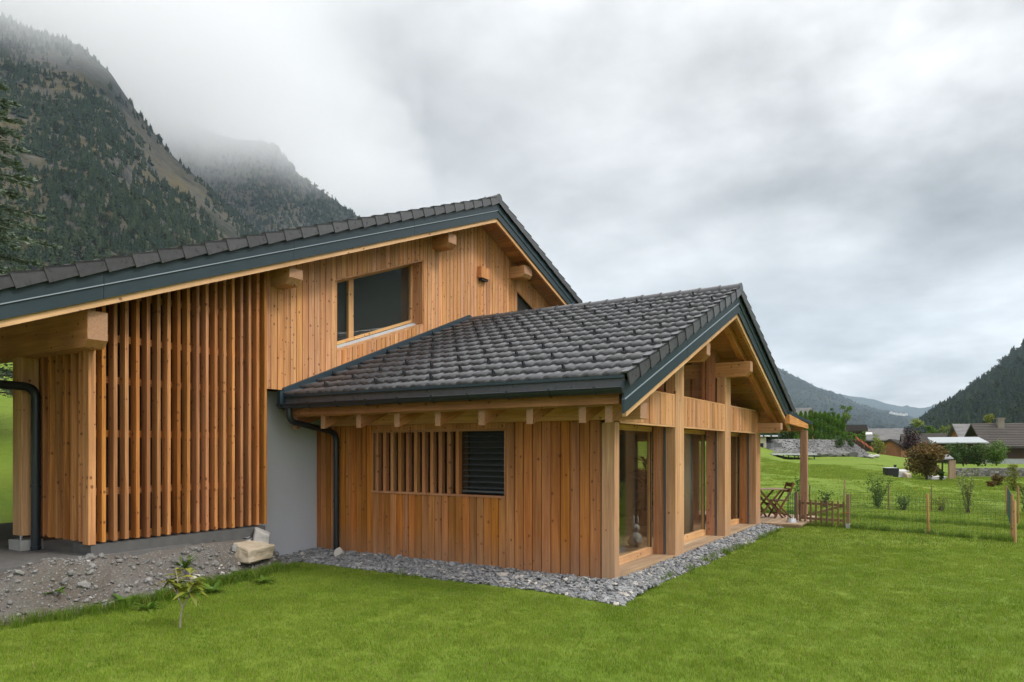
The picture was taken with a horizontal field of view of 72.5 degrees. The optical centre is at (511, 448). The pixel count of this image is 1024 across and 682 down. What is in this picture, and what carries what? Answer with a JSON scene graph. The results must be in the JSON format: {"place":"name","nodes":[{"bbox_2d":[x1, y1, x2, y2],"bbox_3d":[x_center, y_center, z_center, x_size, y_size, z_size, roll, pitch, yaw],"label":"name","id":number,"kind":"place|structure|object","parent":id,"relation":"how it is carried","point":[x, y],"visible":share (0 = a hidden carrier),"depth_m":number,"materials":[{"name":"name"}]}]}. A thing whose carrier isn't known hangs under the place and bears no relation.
{"place":"outdoors","nodes":[
{"label":"outdoors","id":0,"kind":"place"},
{"bbox_2d":[0,522,79,556],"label":"carport floor","id":1,"kind":"structure","parent":0,"point":[6,532],"depth_m":9.97,"materials":[{"name":"grey concrete"}]},
{"bbox_2d":[0,543,191,573],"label":"tarred apron","id":2,"kind":"object","parent":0,"point":[12,562],"visible":0.17,"depth_m":8.73,"materials":[{"name":"grey asphalt"}]},
{"bbox_2d":[0,20,251,266],"bbox_3d":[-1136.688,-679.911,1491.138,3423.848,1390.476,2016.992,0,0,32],"label":"mountain","id":3,"kind":"structure","parent":0,"point":[168,166],"depth_m":823.84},
{"bbox_2d":[0,11,345,342],"bbox_3d":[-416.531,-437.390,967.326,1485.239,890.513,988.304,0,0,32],"label":"mountain forest","id":4,"kind":"object","parent":3,"relation":"on","point":[176,222],"visible":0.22,"depth_m":665.75,"materials":[{"name":"green plant"}]},
{"bbox_2d":[0,539,280,625],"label":"bare earth bank","id":5,"kind":"structure","parent":0,"point":[45,574],"depth_m":8.25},
{"bbox_2d":[42,586,66,593],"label":"weed","id":6,"kind":"object","parent":5,"relation":"on","point":[59,590],"visible":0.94,"depth_m":7.78,"materials":[{"name":"green plant"}]},
{"bbox_2d":[0,544,286,621],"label":"rubble","id":7,"kind":"object","parent":5,"relation":"on","point":[88,558],"visible":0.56,"depth_m":8.53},
{"bbox_2d":[171,554,198,569],"bbox_3d":[-4.409,1.553,9.447,0.442,0.206,0.390,0,0,32],"label":"weed","id":8,"kind":"object","parent":5,"relation":"on","point":[185,564],"visible":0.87,"depth_m":9.46,"materials":[{"name":"green plant"}]},
{"bbox_2d":[233,540,274,563],"bbox_3d":[-3.889,1.524,10.442,0.410,0.272,0.589,3,1,18],"label":"boulder","id":9,"kind":"object","parent":5,"relation":"on","point":[249,552],"visible":0.94,"depth_m":10.30,"materials":[{"name":"beige stone"}]},
{"bbox_2d":[253,527,270,543],"bbox_3d":[-3.890,1.365,10.845,0.264,0.275,0.405,10,-3,-19],"label":"boulder","id":10,"kind":"object","parent":5,"relation":"on","point":[262,535],"visible":0.64,"depth_m":10.69,"materials":[{"name":"grey stone"}]},
{"bbox_2d":[112,74,356,233],"bbox_3d":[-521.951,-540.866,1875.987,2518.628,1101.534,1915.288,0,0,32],"label":"mountain","id":11,"kind":"structure","parent":0,"point":[247,153],"depth_m":1571.43,"materials":[{"name":"grey stone"}]},
{"bbox_2d":[102,65,359,232],"bbox_3d":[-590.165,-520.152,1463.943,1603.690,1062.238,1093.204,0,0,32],"label":"mountain forest","id":12,"kind":"object","parent":11,"relation":"on","point":[313,216],"visible":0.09,"depth_m":1557.00,"materials":[{"name":"green plant"}]},
{"bbox_2d":[0,343,1023,681],"bbox_3d":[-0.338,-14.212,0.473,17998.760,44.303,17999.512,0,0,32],"label":"meadow ground","id":13,"kind":"structure","parent":0,"point":[6,459],"depth_m":7.24,"materials":[{"name":"green plant"}]},
{"bbox_2d":[0,58,61,396],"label":"conifer","id":14,"kind":"object","parent":13,"relation":"on","point":[5,226],"visible":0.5,"depth_m":21.44,"materials":[{"name":"green plant"}]},
{"bbox_2d":[109,593,143,600],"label":"weed","id":15,"kind":"object","parent":13,"relation":"on","point":[119,596],"visible":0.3,"depth_m":8.28,"materials":[{"name":"green plant"}]},
{"bbox_2d":[132,601,163,611],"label":"weed","id":16,"kind":"object","parent":13,"relation":"on","point":[150,605],"visible":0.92,"depth_m":8.00,"materials":[{"name":"green plant"}]},
{"bbox_2d":[152,568,207,627],"bbox_3d":[-3.395,1.558,7.238,0.553,0.645,0.430,0,0,32],"label":"young fruit tree","id":17,"kind":"object","parent":13,"relation":"on","point":[174,583],"visible":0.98,"depth_m":7.20,"materials":[{"name":"green plant"}]},
{"bbox_2d":[197,580,226,594],"bbox_3d":[-3.849,1.799,8.943,0.381,0.162,0.333,0,0,-28],"label":"weed","id":18,"kind":"object","parent":13,"relation":"on","point":[214,589],"visible":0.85,"depth_m":8.99,"materials":[{"name":"green plant"}]},
{"bbox_2d":[251,575,277,583],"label":"weed","id":19,"kind":"object","parent":13,"relation":"on","point":[262,577],"visible":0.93,"depth_m":9.62,"materials":[{"name":"green plant"}]},
{"bbox_2d":[0,194,812,582],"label":"timber house","id":20,"kind":"structure","parent":13,"relation":"on","point":[482,384],"depth_m":10.81,"materials":[{"name":"wood"}]},
{"bbox_2d":[336,260,422,351],"bbox_3d":[-2.637,-2.828,13.587,0.358,2.195,2.420,0,0,32],"label":"window","id":21,"kind":"structure","parent":20,"relation":"in","point":[369,303],"depth_m":13.83,"materials":[{"name":"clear glass"}]},
{"bbox_2d":[371,428,505,497],"bbox_3d":[-1.189,0.215,11.145,2.690,1.040,0.185,0,0,32],"label":"window","id":22,"kind":"structure","parent":20,"relation":"in","point":[443,462],"depth_m":11.06,"materials":[{"name":"brown wood"}]},
{"bbox_2d":[627,515,641,546],"bbox_3d":[2.208,1.467,12.495,0.272,0.576,0.349,0,0,2],"label":"rabbit ornament","id":23,"kind":"object","parent":20,"relation":"on","point":[635,538],"visible":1,"depth_m":12.44,"materials":[{"name":"plastic"}]},
{"bbox_2d":[619,424,652,564],"bbox_3d":[1.726,0.690,10.763,0.090,2.120,2.245,0,0,32],"label":"window","id":24,"kind":"structure","parent":20,"relation":"in","point":[627,557],"depth_m":11.65,"materials":[{"name":"brown wood"}]},
{"bbox_2d":[626,455,652,525],"bbox_3d":[3.070,0.947,16.055,0.869,1.616,0.919,0,0,0],"label":"potted plant","id":25,"kind":"object","parent":20,"relation":"on","point":[642,515],"visible":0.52,"depth_m":16.03,"materials":[{"name":"green plant"}]},
{"bbox_2d":[635,439,646,471],"bbox_3d":[3.429,0.175,18.131,0.460,0.850,0.060,0,0,32],"label":"window","id":26,"kind":"structure","parent":20,"relation":"in","point":[636,440],"depth_m":18.21,"materials":[{"name":"brown glass"}]},
{"bbox_2d":[684,434,692,534],"bbox_3d":[3.476,0.695,14.026,0.105,2.090,0.757,0,0,32],"label":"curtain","id":27,"kind":"object","parent":20,"relation":"hanging from","point":[688,483],"visible":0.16,"depth_m":14.08,"materials":[{"name":"grey fabric"}]},
{"bbox_2d":[684,429,705,542],"bbox_3d":[3.230,0.690,13.152,0.090,2.120,2.540,0,0,32],"label":"window","id":28,"kind":"structure","parent":20,"relation":"in","point":[702,532],"depth_m":14.16,"materials":[{"name":"brown wood"}]},
{"bbox_2d":[697,439,705,517],"bbox_3d":[4.880,0.725,17.217,0.650,1.950,0.060,0,0,32],"label":"window","id":29,"kind":"structure","parent":20,"relation":"in","point":[698,440],"depth_m":17.34,"materials":[{"name":"brown glass"}]},
{"bbox_2d":[701,362,704,399],"bbox_3d":[3.230,-1.685,13.152,0.090,1.579,2.540,0,0,32],"label":"gable window","id":30,"kind":"structure","parent":20,"relation":"in","point":[702,363],"depth_m":14.20,"materials":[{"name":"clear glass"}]},
{"bbox_2d":[731,433,738,525],"bbox_3d":[4.719,0.690,15.517,0.090,2.120,2.210,0,0,32],"label":"window","id":31,"kind":"structure","parent":20,"relation":"in","point":[735,521],"depth_m":16.42,"materials":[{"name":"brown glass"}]},
{"bbox_2d":[0,508,1023,629],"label":"tall grass","id":32,"kind":"structure","parent":13,"relation":"on","point":[147,599],"depth_m":9.83,"materials":[{"name":"green plant"}]},
{"bbox_2d":[244,523,782,605],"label":"gravel","id":33,"kind":"structure","parent":13,"relation":"on","point":[630,586],"depth_m":10.25,"materials":[{"name":"grey gravel"}]},
{"bbox_2d":[334,547,344,556],"bbox_3d":[-2.881,1.735,11.658,0.160,0.190,0.200,0,0,32],"label":"rock","id":34,"kind":"object","parent":33,"relation":"on","point":[338,551],"visible":0.88,"depth_m":11.60,"materials":[{"name":"stone"}]},
{"bbox_2d":[760,434,780,447],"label":"garage","id":35,"kind":"structure","parent":13,"relation":"on","point":[763,437],"depth_m":63.95,"materials":[{"name":"metal"}]},
{"bbox_2d":[763,443,781,446],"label":"retaining wall","id":36,"kind":"structure","parent":13,"relation":"on","point":[773,444],"depth_m":63.95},
{"bbox_2d":[760,431,793,438],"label":"hedge","id":37,"kind":"object","parent":13,"relation":"on","point":[787,434],"visible":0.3,"depth_m":67.72,"materials":[{"name":"green plant"}]},
{"bbox_2d":[769,453,816,459],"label":"trampoline","id":38,"kind":"object","parent":13,"relation":"on","point":[794,454],"visible":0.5,"depth_m":58.08,"materials":[{"name":"black rubber"}]},
{"bbox_2d":[793,476,799,509],"bbox_3d":[8.401,1.350,20.521,0.396,1.151,0.575,0,0,32],"label":"sapling","id":39,"kind":"object","parent":13,"relation":"on","point":[797,485],"visible":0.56,"depth_m":20.50,"materials":[{"name":"green plant"}]},
{"bbox_2d":[793,412,799,438],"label":"thuja","id":40,"kind":"object","parent":13,"relation":"on","point":[796,435],"visible":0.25,"depth_m":67.37,"materials":[{"name":"green plant"}]},
{"bbox_2d":[792,408,813,438],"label":"chalet","id":41,"kind":"object","parent":13,"relation":"on","point":[798,410],"visible":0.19,"depth_m":91.24,"materials":[{"name":"grey tile"}]},
{"bbox_2d":[804,411,808,432],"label":"thuja","id":42,"kind":"object","parent":13,"relation":"on","point":[806,416],"visible":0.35,"depth_m":67.37,"materials":[{"name":"green plant"}]},
{"bbox_2d":[808,410,813,438],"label":"thuja","id":43,"kind":"object","parent":13,"relation":"on","point":[811,430],"visible":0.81,"depth_m":67.37,"materials":[{"name":"green plant"}]},
{"bbox_2d":[812,411,818,439],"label":"thuja","id":44,"kind":"object","parent":13,"relation":"on","point":[815,425],"visible":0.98,"depth_m":67.37,"materials":[{"name":"green plant"}]},
{"bbox_2d":[817,411,823,439],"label":"thuja","id":45,"kind":"object","parent":13,"relation":"on","point":[820,427],"visible":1,"depth_m":67.36,"materials":[{"name":"green plant"}]},
{"bbox_2d":[820,452,827,456],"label":"boulder","id":46,"kind":"object","parent":13,"relation":"on","point":[824,454],"visible":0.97,"depth_m":60.99,"materials":[{"name":"stone"}]},
{"bbox_2d":[821,411,827,439],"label":"thuja","id":47,"kind":"object","parent":13,"relation":"on","point":[825,424],"visible":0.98,"depth_m":67.36,"materials":[{"name":"green plant"}]},
{"bbox_2d":[818,489,833,506],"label":"shrub","id":48,"kind":"object","parent":13,"relation":"on","point":[826,495],"visible":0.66,"depth_m":21.59,"materials":[{"name":"green plant"}]},
{"bbox_2d":[826,412,832,439],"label":"thuja","id":49,"kind":"object","parent":13,"relation":"on","point":[829,421],"visible":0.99,"depth_m":67.34,"materials":[{"name":"green plant"}]},
{"bbox_2d":[828,452,836,456],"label":"boulder","id":50,"kind":"object","parent":13,"relation":"on","point":[832,454],"visible":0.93,"depth_m":60.97,"materials":[{"name":"stone"}]},
{"bbox_2d":[831,413,837,439],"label":"thuja","id":51,"kind":"object","parent":13,"relation":"on","point":[833,424],"visible":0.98,"depth_m":67.36,"materials":[{"name":"green plant"}]},
{"bbox_2d":[836,413,841,439],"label":"thuja","id":52,"kind":"object","parent":13,"relation":"on","point":[838,425],"visible":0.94,"depth_m":67.35,"materials":[{"name":"green plant"}]},
{"bbox_2d":[840,417,846,439],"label":"thuja","id":53,"kind":"object","parent":13,"relation":"on","point":[843,427],"visible":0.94,"depth_m":67.35,"materials":[{"name":"green plant"}]},
{"bbox_2d":[841,405,852,430],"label":"leafy tree","id":54,"kind":"object","parent":13,"relation":"on","point":[845,414],"visible":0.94,"depth_m":77.99,"materials":[{"name":"green plant"}]},
{"bbox_2d":[846,494,849,528],"bbox_3d":[7.787,1.500,16.188,0.084,0.900,0.084,0,0,43],"label":"gate post","id":55,"kind":"object","parent":13,"relation":"on","point":[848,508],"visible":0.82,"depth_m":16.16,"materials":[{"name":"brown wood"}]},
{"bbox_2d":[799,499,847,525],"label":"picket gate","id":56,"kind":"structure","parent":55,"relation":"attached to","point":[810,503],"depth_m":16.57,"materials":[{"name":"brown wood"}]},
{"bbox_2d":[849,452,858,456],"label":"boulder","id":57,"kind":"object","parent":13,"relation":"on","point":[852,454],"visible":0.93,"depth_m":60.94,"materials":[{"name":"stone"}]},
{"bbox_2d":[845,425,867,450],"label":"chalet","id":58,"kind":"object","parent":13,"relation":"on","point":[857,429],"visible":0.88,"depth_m":104.49,"materials":[{"name":"brown tile"}]},
{"bbox_2d":[863,472,892,506],"bbox_3d":[11.291,1.289,21.529,0.809,1.192,0.773,0,0,32],"label":"shrub","id":59,"kind":"object","parent":13,"relation":"on","point":[875,492],"visible":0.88,"depth_m":21.52,"materials":[{"name":"green plant"}]},
{"bbox_2d":[869,438,886,454],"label":"bank tree","id":60,"kind":"object","parent":13,"relation":"on","point":[880,448],"visible":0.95,"depth_m":71.92,"materials":[{"name":"green plant"}]},
{"bbox_2d":[866,428,903,451],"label":"chalet","id":61,"kind":"object","parent":13,"relation":"on","point":[887,434],"visible":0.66,"depth_m":126.12,"materials":[{"name":"grey tile"}]},
{"bbox_2d":[882,465,898,476],"bbox_3d":[19.514,1.151,36.000,0.655,0.660,0.620,0,0,8],"label":"hot tub","id":62,"kind":"object","parent":13,"relation":"on","point":[893,471],"visible":0.91,"depth_m":35.75,"materials":[{"name":"grey plastic"}]},
{"bbox_2d":[877,439,906,456],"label":"timber shed","id":63,"kind":"structure","parent":13,"relation":"on","point":[893,448],"depth_m":100.47,"materials":[{"name":"brown wood"}]},
{"bbox_2d":[796,479,1004,512],"bbox_3d":[11.458,1.440,20.984,5.607,1.021,0.590,0,0,25],"label":"wire fence","id":64,"kind":"object","parent":13,"relation":"on","point":[923,502],"visible":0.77,"depth_m":20.86,"materials":[{"name":"grey metal"}]},
{"bbox_2d":[892,492,911,509],"bbox_3d":[11.769,1.637,20.980,0.594,0.645,0.512,0,0,-9],"label":"shrub","id":65,"kind":"object","parent":13,"relation":"on","point":[901,504],"visible":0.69,"depth_m":20.96,"materials":[{"name":"green plant"}]},
{"bbox_2d":[898,469,908,476],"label":"stone block","id":66,"kind":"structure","parent":13,"relation":"on","point":[901,471],"depth_m":36.32,"materials":[{"name":"white stone"}]},
{"bbox_2d":[903,472,911,477],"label":"stone block","id":67,"kind":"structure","parent":13,"relation":"on","point":[906,474],"depth_m":36.12,"materials":[{"name":"beige stone"}]},
{"bbox_2d":[898,426,922,449],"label":"plum tree","id":68,"kind":"object","parent":13,"relation":"on","point":[910,439],"visible":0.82,"depth_m":95.86,"materials":[{"name":"purple plant"}]},
{"bbox_2d":[910,418,924,433],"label":"valley tree","id":69,"kind":"object","parent":13,"relation":"on","point":[917,423],"visible":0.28,"depth_m":134.85,"materials":[{"name":"green plant"}]},
{"bbox_2d":[900,433,947,456],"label":"chalet","id":70,"kind":"object","parent":13,"relation":"on","point":[924,438],"visible":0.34,"depth_m":116.86,"materials":[{"name":"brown tile"}]},
{"bbox_2d":[901,439,950,479],"bbox_3d":[21.901,0.604,36.978,2.285,2.229,2.149,0,0,32],"label":"bush","id":71,"kind":"object","parent":13,"relation":"on","point":[926,457],"visible":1,"depth_m":36.75,"materials":[{"name":"brown plant"}]},
{"bbox_2d":[924,425,936,433],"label":"valley tree","id":72,"kind":"object","parent":13,"relation":"on","point":[931,429],"visible":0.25,"depth_m":134.84,"materials":[{"name":"green plant"}]},
{"bbox_2d":[850,494,1016,542],"bbox_3d":[9.145,1.440,15.156,0.780,1.020,3.222,0,0,-39],"label":"wire fence","id":73,"kind":"object","parent":13,"relation":"on","point":[1013,525],"visible":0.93,"depth_m":14.51,"materials":[{"name":"brown wood"}]},
{"bbox_2d":[928,475,946,479],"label":"stone slab","id":74,"kind":"structure","parent":13,"relation":"on","point":[935,477],"depth_m":37.77,"materials":[{"name":"grey stone"}]},
{"bbox_2d":[929,494,949,510],"bbox_3d":[12.762,1.605,20.788,0.581,0.602,0.478,0,0,-3],"label":"shrub","id":75,"kind":"object","parent":13,"relation":"on","point":[938,508],"visible":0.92,"depth_m":20.71,"materials":[{"name":"green plant"}]},
{"bbox_2d":[936,469,944,480],"bbox_3d":[22.418,1.387,36.596,0.439,0.725,0.459,0,0,32],"label":"ivy stump","id":76,"kind":"object","parent":13,"relation":"on","point":[940,473],"visible":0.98,"depth_m":36.53,"materials":[{"name":"green plant"}]},
{"bbox_2d":[937,425,944,432],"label":"valley tree","id":77,"kind":"object","parent":13,"relation":"on","point":[941,429],"visible":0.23,"depth_m":134.54,"materials":[{"name":"green plant"}]},
{"bbox_2d":[936,454,955,478],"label":"wood store","id":78,"kind":"structure","parent":13,"relation":"on","point":[951,468],"depth_m":38.96,"materials":[{"name":"beige wood"}]},
{"bbox_2d":[940,444,961,463],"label":"garden shrub","id":79,"kind":"object","parent":13,"relation":"on","point":[956,457],"visible":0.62,"depth_m":55.66,"materials":[{"name":"green plant"}]},
{"bbox_2d":[927,437,988,463],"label":"open carport","id":80,"kind":"object","parent":13,"relation":"on","point":[969,441],"visible":0.36,"depth_m":70.28,"materials":[{"name":"white metal"}]},
{"bbox_2d":[947,424,969,436],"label":"chalet","id":81,"kind":"object","parent":13,"relation":"on","point":[957,430],"visible":0.21,"depth_m":97.86,"materials":[{"name":"grey tile"}]},
{"bbox_2d":[953,442,971,465],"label":"garden shrub","id":82,"kind":"object","parent":13,"relation":"on","point":[961,452],"visible":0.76,"depth_m":56.82,"materials":[{"name":"green plant"}]},
{"bbox_2d":[955,469,980,512],"bbox_3d":[13.079,1.188,20.156,0.490,1.390,0.621,0,0,-35],"label":"shrub","id":83,"kind":"object","parent":13,"relation":"on","point":[968,499],"visible":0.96,"depth_m":20.10,"materials":[{"name":"green plant"}]},
{"bbox_2d":[966,443,988,465],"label":"garden shrub","id":84,"kind":"object","parent":13,"relation":"on","point":[977,460],"visible":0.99,"depth_m":56.37,"materials":[{"name":"green plant"}]},
{"bbox_2d":[983,413,994,422],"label":"valley tree","id":85,"kind":"object","parent":13,"relation":"on","point":[988,417],"visible":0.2,"depth_m":134.84,"materials":[{"name":"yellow plant"}]},
{"bbox_2d":[956,468,1023,477],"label":"dry stone wall","id":86,"kind":"structure","parent":13,"relation":"on","point":[987,472],"depth_m":44.48,"materials":[{"name":"grey stone"}]},
{"bbox_2d":[985,480,995,486],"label":"bush","id":87,"kind":"object","parent":13,"relation":"on","point":[991,483],"visible":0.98,"depth_m":34.43,"materials":[{"name":"brown plant"}]},
{"bbox_2d":[964,418,1023,463],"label":"chalet","id":88,"kind":"object","parent":13,"relation":"on","point":[1011,435],"visible":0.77,"depth_m":80.63,"materials":[{"name":"grey tile"}]},
{"bbox_2d":[982,438,1010,465],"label":"round bush","id":89,"kind":"object","parent":13,"relation":"on","point":[996,457],"visible":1,"depth_m":55.81,"materials":[{"name":"green plant"}]},
{"bbox_2d":[990,473,1004,485],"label":"bush","id":90,"kind":"object","parent":13,"relation":"on","point":[997,478],"visible":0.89,"depth_m":35.90,"materials":[{"name":"brown plant"}]},
{"bbox_2d":[1005,486,1018,522],"bbox_3d":[12.045,1.440,16.745,0.221,1.021,7.115,0,0,34],"label":"wire fence","id":91,"kind":"object","parent":13,"relation":"on","point":[1008,500],"visible":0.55,"depth_m":17.28,"materials":[{"name":"brown wood"}]},
{"bbox_2d":[1003,464,1023,490],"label":"young conifer","id":92,"kind":"object","parent":13,"relation":"on","point":[1012,482],"visible":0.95,"depth_m":31.48,"materials":[{"name":"green plant"}]},
{"bbox_2d":[1013,485,1023,511],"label":"shrub","id":93,"kind":"object","parent":13,"relation":"on","point":[1021,497],"visible":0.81,"depth_m":19.43,"materials":[{"name":"green plant"}]},
{"bbox_2d":[0,0,1023,407],"label":"sky","id":94,"kind":"structure","parent":0,"point":[857,166],"materials":[{"name":"grey"}]},
{"bbox_2d":[699,510,818,528],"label":"terrace","id":95,"kind":"structure","parent":0,"point":[778,520],"depth_m":16.84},
{"bbox_2d":[760,499,766,516],"bbox_3d":[6.234,1.304,18.089,0.523,0.921,0.454,0,0,-14],"label":"folding chair","id":96,"kind":"object","parent":95,"relation":"on","point":[764,500],"visible":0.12,"depth_m":17.93,"materials":[{"name":"brown wood"}]},
{"bbox_2d":[760,488,786,517],"bbox_3d":[6.535,1.389,17.900,0.800,0.751,0.600,0,0,0],"label":"folding table","id":97,"kind":"object","parent":95,"relation":"on","point":[767,504],"visible":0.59,"depth_m":17.67,"materials":[{"name":"brown wood"}]},
{"bbox_2d":[768,482,793,517],"bbox_3d":[6.846,1.304,17.800,0.523,0.921,0.454,0,0,0],"label":"folding chair","id":98,"kind":"object","parent":95,"relation":"on","point":[791,485],"visible":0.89,"depth_m":17.77,"materials":[{"name":"brown wood"}]},
{"bbox_2d":[786,492,796,522],"bbox_3d":[6.651,1.450,16.632,0.228,0.840,0.240,0,0,32],"label":"roll","id":99,"kind":"object","parent":95,"relation":"on","point":[791,520],"visible":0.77,"depth_m":16.58,"materials":[{"name":"green metal"}]},
{"bbox_2d":[796,492,798,520],"bbox_3d":[6.925,1.500,17.005,0.084,0.900,0.084,0,0,43],"label":"gate post","id":100,"kind":"object","parent":95,"relation":"on","point":[797,506],"visible":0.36,"depth_m":16.96,"materials":[{"name":"brown wood"}]},
{"bbox_2d":[766,439,873,458],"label":"gravel embankment","id":101,"kind":"structure","parent":0,"point":[794,445],"depth_m":63.96,"materials":[{"name":"gravel"}]},
{"bbox_2d":[766,439,869,454],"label":"embankment rubble","id":102,"kind":"object","parent":101,"relation":"on","point":[855,448],"visible":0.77,"depth_m":63.87,"materials":[{"name":"grey stone"}]},
{"bbox_2d":[834,436,844,446],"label":"bank shrub","id":103,"kind":"object","parent":101,"relation":"on","point":[839,442],"visible":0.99,"depth_m":63.37,"materials":[{"name":"green plant"}]},
{"bbox_2d":[847,438,853,446],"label":"bank shrub","id":104,"kind":"object","parent":101,"relation":"on","point":[850,443],"visible":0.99,"depth_m":64.93,"materials":[{"name":"green plant"}]},
{"bbox_2d":[777,367,914,440],"bbox_3d":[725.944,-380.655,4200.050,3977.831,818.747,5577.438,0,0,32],"label":"mountain","id":105,"kind":"structure","parent":0,"point":[804,388],"depth_m":3565.01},
{"bbox_2d":[778,368,914,430],"bbox_3d":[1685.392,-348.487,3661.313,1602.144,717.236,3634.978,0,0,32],"label":"mountain forest","id":106,"kind":"object","parent":105,"relation":"on","point":[881,425],"visible":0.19,"depth_m":3605.07,"materials":[{"name":"green plant"}]},
{"bbox_2d":[843,395,936,418],"bbox_3d":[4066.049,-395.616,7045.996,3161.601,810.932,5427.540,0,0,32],"label":"mountain","id":107,"kind":"structure","parent":0,"point":[913,412],"depth_m":7421.28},
{"bbox_2d":[955,347,1023,422],"bbox_3d":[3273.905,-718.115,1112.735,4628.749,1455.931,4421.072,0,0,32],"label":"mountain","id":108,"kind":"structure","parent":0,"point":[1000,409],"depth_m":662.83,"materials":[{"name":"green plant"}]},
{"bbox_2d":[904,338,1023,433],"bbox_3d":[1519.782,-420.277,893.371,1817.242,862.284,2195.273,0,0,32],"label":"mountain forest","id":109,"kind":"object","parent":108,"relation":"on","point":[982,396],"visible":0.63,"depth_m":745.24,"materials":[{"name":"green plant"}]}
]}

